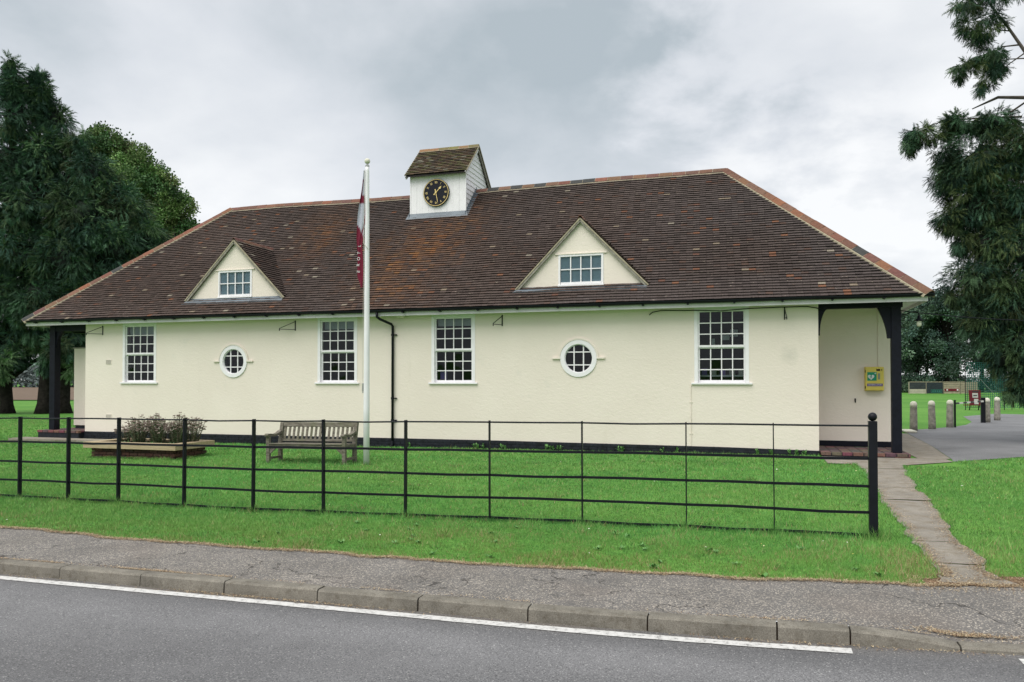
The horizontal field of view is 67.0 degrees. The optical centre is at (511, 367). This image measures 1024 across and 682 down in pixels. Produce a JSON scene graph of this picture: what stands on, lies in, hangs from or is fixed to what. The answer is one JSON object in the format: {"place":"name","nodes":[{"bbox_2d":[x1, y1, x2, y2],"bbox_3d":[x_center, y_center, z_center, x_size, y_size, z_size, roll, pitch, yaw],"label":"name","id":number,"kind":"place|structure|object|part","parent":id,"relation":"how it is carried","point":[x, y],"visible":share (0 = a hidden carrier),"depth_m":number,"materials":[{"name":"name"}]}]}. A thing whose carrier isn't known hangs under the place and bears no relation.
{"place":"outdoors","nodes":[
{"label":"outdoors","id":0,"kind":"place"},
{"bbox_2d":[12,387,73,399],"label":"ploughed field","id":1,"kind":"structure","parent":0,"point":[25,393],"depth_m":110.70,"materials":[{"name":"brown soil"}]},
{"bbox_2d":[0,574,1023,681],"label":"road","id":2,"kind":"structure","parent":0,"point":[55,630],"depth_m":5.17,"materials":[{"name":"grey asphalt"}]},
{"bbox_2d":[0,527,1023,654],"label":"pavement","id":3,"kind":"structure","parent":0,"point":[597,599],"depth_m":6.28,"materials":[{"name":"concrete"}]},
{"bbox_2d":[0,382,1023,583],"bbox_3d":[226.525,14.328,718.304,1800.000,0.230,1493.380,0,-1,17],"label":"ground","id":4,"kind":"structure","parent":0,"point":[23,408],"depth_m":10.55,"materials":[{"name":"green plant"}]},
{"bbox_2d":[0,355,73,386],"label":"wood","id":5,"kind":"object","parent":4,"relation":"on","point":[26,377],"visible":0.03,"depth_m":214.60,"materials":[{"name":"green plant"}]},
{"bbox_2d":[0,49,96,413],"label":"conifer","id":6,"kind":"object","parent":4,"relation":"on","point":[28,167],"visible":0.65,"depth_m":44.67,"materials":[{"name":"green plant"}]},
{"bbox_2d":[0,125,176,413],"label":"conifer","id":7,"kind":"object","parent":4,"relation":"on","point":[100,231],"visible":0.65,"depth_m":44.63,"materials":[{"name":"green plant"}]},
{"bbox_2d":[82,120,201,268],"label":"broadleaf tree","id":8,"kind":"object","parent":4,"relation":"on","point":[157,185],"visible":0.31,"depth_m":56.05,"materials":[{"name":"green plant"}]},
{"bbox_2d":[83,438,214,459],"bbox_3d":[-8.605,1.990,18.367,2.630,0.478,1.330,0,-1,17],"label":"planter","id":9,"kind":"object","parent":4,"relation":"on","point":[159,452],"visible":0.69,"depth_m":17.89,"materials":[{"name":"brick"}]},
{"bbox_2d":[114,426,131,441],"bbox_3d":[-9.305,1.599,18.625,0.685,0.440,0.488,0,-1,17],"label":"sedum plant","id":10,"kind":"object","parent":9,"relation":"in","point":[128,435],"visible":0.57,"depth_m":18.55,"materials":[{"name":"green plant"}]},
{"bbox_2d":[124,415,149,440],"bbox_3d":[-8.978,1.472,18.645,0.608,0.688,0.502,0,-1,-5],"label":"sedum plant","id":11,"kind":"object","parent":9,"relation":"in","point":[132,422],"visible":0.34,"depth_m":18.54,"materials":[{"name":"green plant"}]},
{"bbox_2d":[124,420,150,442],"bbox_3d":[-8.815,1.519,18.321,0.588,0.583,0.572,0,-1,17],"label":"sedum plant","id":12,"kind":"object","parent":9,"relation":"in","point":[135,426],"visible":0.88,"depth_m":18.26,"materials":[{"name":"green plant"}]},
{"bbox_2d":[142,413,165,441],"bbox_3d":[-8.539,1.440,18.503,0.544,0.750,0.538,1,-1,-27],"label":"sedum plant","id":13,"kind":"object","parent":9,"relation":"in","point":[163,421],"visible":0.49,"depth_m":18.42,"materials":[{"name":"green plant"}]},
{"bbox_2d":[145,417,173,442],"bbox_3d":[-8.305,1.485,18.222,0.660,0.647,0.585,0,-1,17],"label":"sedum plant","id":14,"kind":"object","parent":9,"relation":"in","point":[158,427],"visible":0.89,"depth_m":18.14,"materials":[{"name":"green plant"}]},
{"bbox_2d":[162,416,182,442],"bbox_3d":[-7.984,1.484,18.363,0.540,0.660,0.531,1,-1,-45],"label":"sedum plant","id":15,"kind":"object","parent":9,"relation":"in","point":[169,436],"visible":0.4,"depth_m":18.27,"materials":[{"name":"green plant"}]},
{"bbox_2d":[165,412,192,442],"bbox_3d":[-7.775,1.424,18.133,0.564,0.766,0.576,0,-1,17],"label":"sedum plant","id":16,"kind":"object","parent":9,"relation":"in","point":[178,434],"visible":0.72,"depth_m":18.07,"materials":[{"name":"green plant"}]},
{"bbox_2d":[181,417,207,441],"bbox_3d":[-7.517,1.484,18.289,0.608,0.652,0.544,0,-1,17],"label":"sedum plant","id":17,"kind":"object","parent":9,"relation":"in","point":[194,433],"visible":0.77,"depth_m":18.27,"materials":[{"name":"green plant"}]},
{"bbox_2d":[264,422,358,464],"bbox_3d":[-4.331,1.655,16.739,1.910,0.926,0.685,-1,-1,16],"label":"bench","id":18,"kind":"object","parent":4,"relation":"on","point":[282,433],"visible":0.88,"depth_m":16.84,"materials":[{"name":"brown wood"}]},
{"bbox_2d":[362,158,369,464],"bbox_3d":[-3.066,-1.159,16.271,0.149,6.505,0.139,0,-1,17],"label":"flagpole","id":19,"kind":"object","parent":4,"relation":"on","point":[366,383],"visible":1,"depth_m":16.23,"materials":[{"name":"metal"}]},
{"bbox_2d":[356,171,364,287],"bbox_3d":[-3.190,-2.906,16.272,0.200,2.468,0.071,0,-1,17],"label":"flag","id":20,"kind":"object","parent":19,"relation":"hanging from","point":[360,224],"visible":1,"depth_m":16.28,"materials":[{"name":"fabric"}]},
{"bbox_2d":[0,412,877,537],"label":"estate fence","id":21,"kind":"object","parent":4,"relation":"on","point":[872,485],"visible":0.94,"depth_m":9.70,"materials":[{"name":"black metal"}]},
{"bbox_2d":[8,144,934,457],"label":"village hall","id":22,"kind":"structure","parent":4,"relation":"on","point":[714,296],"depth_m":20.97,"materials":[{"name":"paint"}]},
{"bbox_2d":[119,322,157,383],"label":"sash window","id":23,"kind":"structure","parent":22,"relation":"in","point":[136,329],"depth_m":23.86,"materials":[{"name":"white paint"}]},
{"bbox_2d":[213,344,252,377],"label":"round window","id":24,"kind":"structure","parent":22,"relation":"in","point":[224,352],"depth_m":22.72,"materials":[{"name":"white paint"}]},
{"bbox_2d":[217,269,251,297],"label":"gablet window","id":25,"kind":"structure","parent":22,"relation":"in","point":[233,283],"depth_m":22.88,"materials":[{"name":"white paint"}]},
{"bbox_2d":[314,317,358,383],"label":"sash window","id":26,"kind":"structure","parent":22,"relation":"in","point":[338,323],"depth_m":21.77,"materials":[{"name":"white paint"}]},
{"bbox_2d":[428,314,477,383],"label":"sash window","id":27,"kind":"structure","parent":22,"relation":"in","point":[445,320],"depth_m":20.72,"materials":[{"name":"white paint"}]},
{"bbox_2d":[552,338,604,376],"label":"round window","id":28,"kind":"structure","parent":22,"relation":"in","point":[573,342],"depth_m":19.61,"materials":[{"name":"white paint"}]},
{"bbox_2d":[558,253,603,286],"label":"gablet window","id":29,"kind":"structure","parent":22,"relation":"in","point":[573,269],"depth_m":19.73,"materials":[{"name":"white paint"}]},
{"bbox_2d":[691,306,751,384],"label":"sash window","id":30,"kind":"structure","parent":22,"relation":"in","point":[744,372],"depth_m":18.65,"materials":[{"name":"white paint"}]},
{"bbox_2d":[864,367,883,390],"bbox_3d":[8.893,0.284,18.998,0.424,0.585,0.206,0,-1,17],"label":"defibrillator cabinet","id":31,"kind":"object","parent":22,"relation":"attached to","point":[873,378],"visible":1,"depth_m":18.91,"materials":[{"name":"yellow metal"}]},
{"bbox_3d":[8.873,0.283,18.915,0.404,0.565,0.036,0,-1,17],"label":"door","id":32,"kind":"part","parent":31,"relation":"part of","materials":[{"name":"yellow metal"}]},
{"bbox_2d":[901,311,923,326],"bbox_3d":[9.005,-1.089,17.398,0.483,0.354,0.207,0,-1,17],"label":"wall lamp","id":33,"kind":"object","parent":22,"relation":"attached to","point":[919,320],"visible":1,"depth_m":17.34,"materials":[{"name":"black metal"}]},
{"bbox_2d":[901,310,1023,320],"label":"overhead cable","id":34,"kind":"object","parent":22,"relation":"attached to","point":[963,317],"visible":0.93,"depth_m":18.02,"materials":[{"name":"black paint"}]},
{"bbox_2d":[6,458,998,553],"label":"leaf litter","id":35,"kind":"object","parent":4,"relation":"on","point":[647,507],"visible":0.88,"depth_m":10.84,"materials":[{"name":"brown plant"}]},
{"bbox_2d":[0,467,1023,656],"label":"dry straw","id":36,"kind":"object","parent":4,"relation":"on","point":[947,584],"visible":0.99,"depth_m":6.83,"materials":[{"name":"beige plant"}]},
{"bbox_2d":[253,442,881,576],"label":"weeds","id":37,"kind":"object","parent":4,"relation":"on","point":[645,548],"visible":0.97,"depth_m":8.59,"materials":[{"name":"green plant"}]},
{"bbox_2d":[901,328,922,375],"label":"tree","id":38,"kind":"object","parent":4,"relation":"on","point":[904,369],"visible":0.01,"depth_m":129.40,"materials":[{"name":"green plant"}]},
{"bbox_2d":[901,310,925,392],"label":"tree","id":39,"kind":"object","parent":4,"relation":"on","point":[906,333],"visible":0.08,"depth_m":109.62,"materials":[{"name":"green plant"}]},
{"bbox_2d":[908,382,926,393],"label":"boundary board","id":40,"kind":"object","parent":4,"relation":"on","point":[916,387],"visible":1,"depth_m":95.99,"materials":[{"name":"beige"}]},
{"bbox_2d":[901,305,955,382],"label":"tree","id":41,"kind":"object","parent":4,"relation":"on","point":[916,363],"visible":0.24,"depth_m":116.28,"materials":[{"name":"green plant"}]},
{"bbox_2d":[926,382,943,393],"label":"boundary board","id":42,"kind":"object","parent":4,"relation":"on","point":[934,387],"visible":1,"depth_m":95.99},
{"bbox_2d":[902,284,980,392],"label":"tree","id":43,"kind":"object","parent":4,"relation":"on","point":[949,361],"visible":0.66,"depth_m":110.46,"materials":[{"name":"green plant"}]},
{"bbox_2d":[943,382,960,393],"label":"boundary board","id":44,"kind":"object","parent":4,"relation":"on","point":[951,386],"visible":1,"depth_m":95.99,"materials":[{"name":"beige"}]},
{"bbox_2d":[898,0,1023,408],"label":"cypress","id":45,"kind":"object","parent":4,"relation":"on","point":[987,208],"visible":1,"depth_m":21.16,"materials":[{"name":"green plant"}]},
{"bbox_2d":[902,414,1023,460],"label":"car park","id":46,"kind":"structure","parent":4,"relation":"on","point":[977,439],"depth_m":22.79,"materials":[{"name":"grey asphalt"}]},
{"bbox_2d":[910,401,917,430],"bbox_3d":[13.720,1.692,26.421,0.250,1.060,0.246,0,-1,31],"label":"bollard","id":47,"kind":"object","parent":46,"relation":"on","point":[913,417],"visible":0.93,"depth_m":26.33,"materials":[{"name":"concrete"}]},
{"bbox_2d":[928,400,935,428],"bbox_3d":[14.781,1.701,27.228,0.246,1.060,0.250,-1,-1,-31],"label":"bollard","id":48,"kind":"object","parent":46,"relation":"on","point":[931,416],"visible":0.94,"depth_m":27.14,"materials":[{"name":"concrete"}]},
{"bbox_2d":[946,400,953,427],"bbox_3d":[15.952,1.717,28.171,0.250,1.060,0.246,1,-1,-1],"label":"bollard","id":49,"kind":"object","parent":46,"relation":"on","point":[949,416],"visible":0.94,"depth_m":28.08,"materials":[{"name":"concrete"}]},
{"bbox_2d":[954,397,985,426],"bbox_3d":[17.632,1.709,29.731,0.187,1.020,4.390,-1,-1,42],"label":"barrier","id":50,"kind":"object","parent":46,"relation":"on","point":[982,401],"visible":1,"depth_m":31.23,"materials":[{"name":"black metal"}]},
{"bbox_2d":[985,398,990,421],"bbox_3d":[19.405,1.777,31.595,0.246,1.060,0.250,0,0,-2],"label":"bollard","id":51,"kind":"object","parent":46,"relation":"on","point":[988,417],"visible":0.71,"depth_m":31.49,"materials":[{"name":"concrete"}]},
{"bbox_2d":[994,397,1000,419],"bbox_3d":[20.819,1.805,33.186,0.246,1.060,0.250,0,-1,8],"label":"bollard","id":52,"kind":"object","parent":46,"relation":"on","point":[997,415],"visible":0.91,"depth_m":33.10,"materials":[{"name":"concrete"}]},
{"bbox_2d":[959,382,976,393],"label":"boundary board","id":53,"kind":"object","parent":4,"relation":"on","point":[962,387],"visible":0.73,"depth_m":95.99,"materials":[{"name":"beige"}]},
{"bbox_2d":[950,339,997,391],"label":"tree","id":54,"kind":"object","parent":4,"relation":"on","point":[981,385],"visible":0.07,"depth_m":119.13,"materials":[{"name":"green plant"}]},
{"bbox_2d":[924,576,1023,586],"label":"bare earth","id":55,"kind":"structure","parent":4,"relation":"on","point":[1013,579],"depth_m":6.52,"materials":[{"name":"soil"}]},
{"bbox_2d":[968,390,980,409],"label":"field sign","id":56,"kind":"object","parent":4,"relation":"on","point":[974,395],"visible":0.81,"depth_m":44.55,"materials":[{"name":"red metal"}]},
{"bbox_2d":[965,362,1023,409],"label":"practice net","id":57,"kind":"object","parent":4,"relation":"on","point":[979,377],"visible":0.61,"depth_m":44.78,"materials":[{"name":"black paint"}]},
{"bbox_2d":[969,347,1020,391],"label":"tree","id":58,"kind":"object","parent":4,"relation":"on","point":[991,385],"visible":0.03,"depth_m":116.11,"materials":[{"name":"green plant"}]},
{"bbox_2d":[822,433,1021,586],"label":"path","id":59,"kind":"structure","parent":0,"point":[917,513],"depth_m":10.07,"materials":[{"name":"concrete"}]}
]}

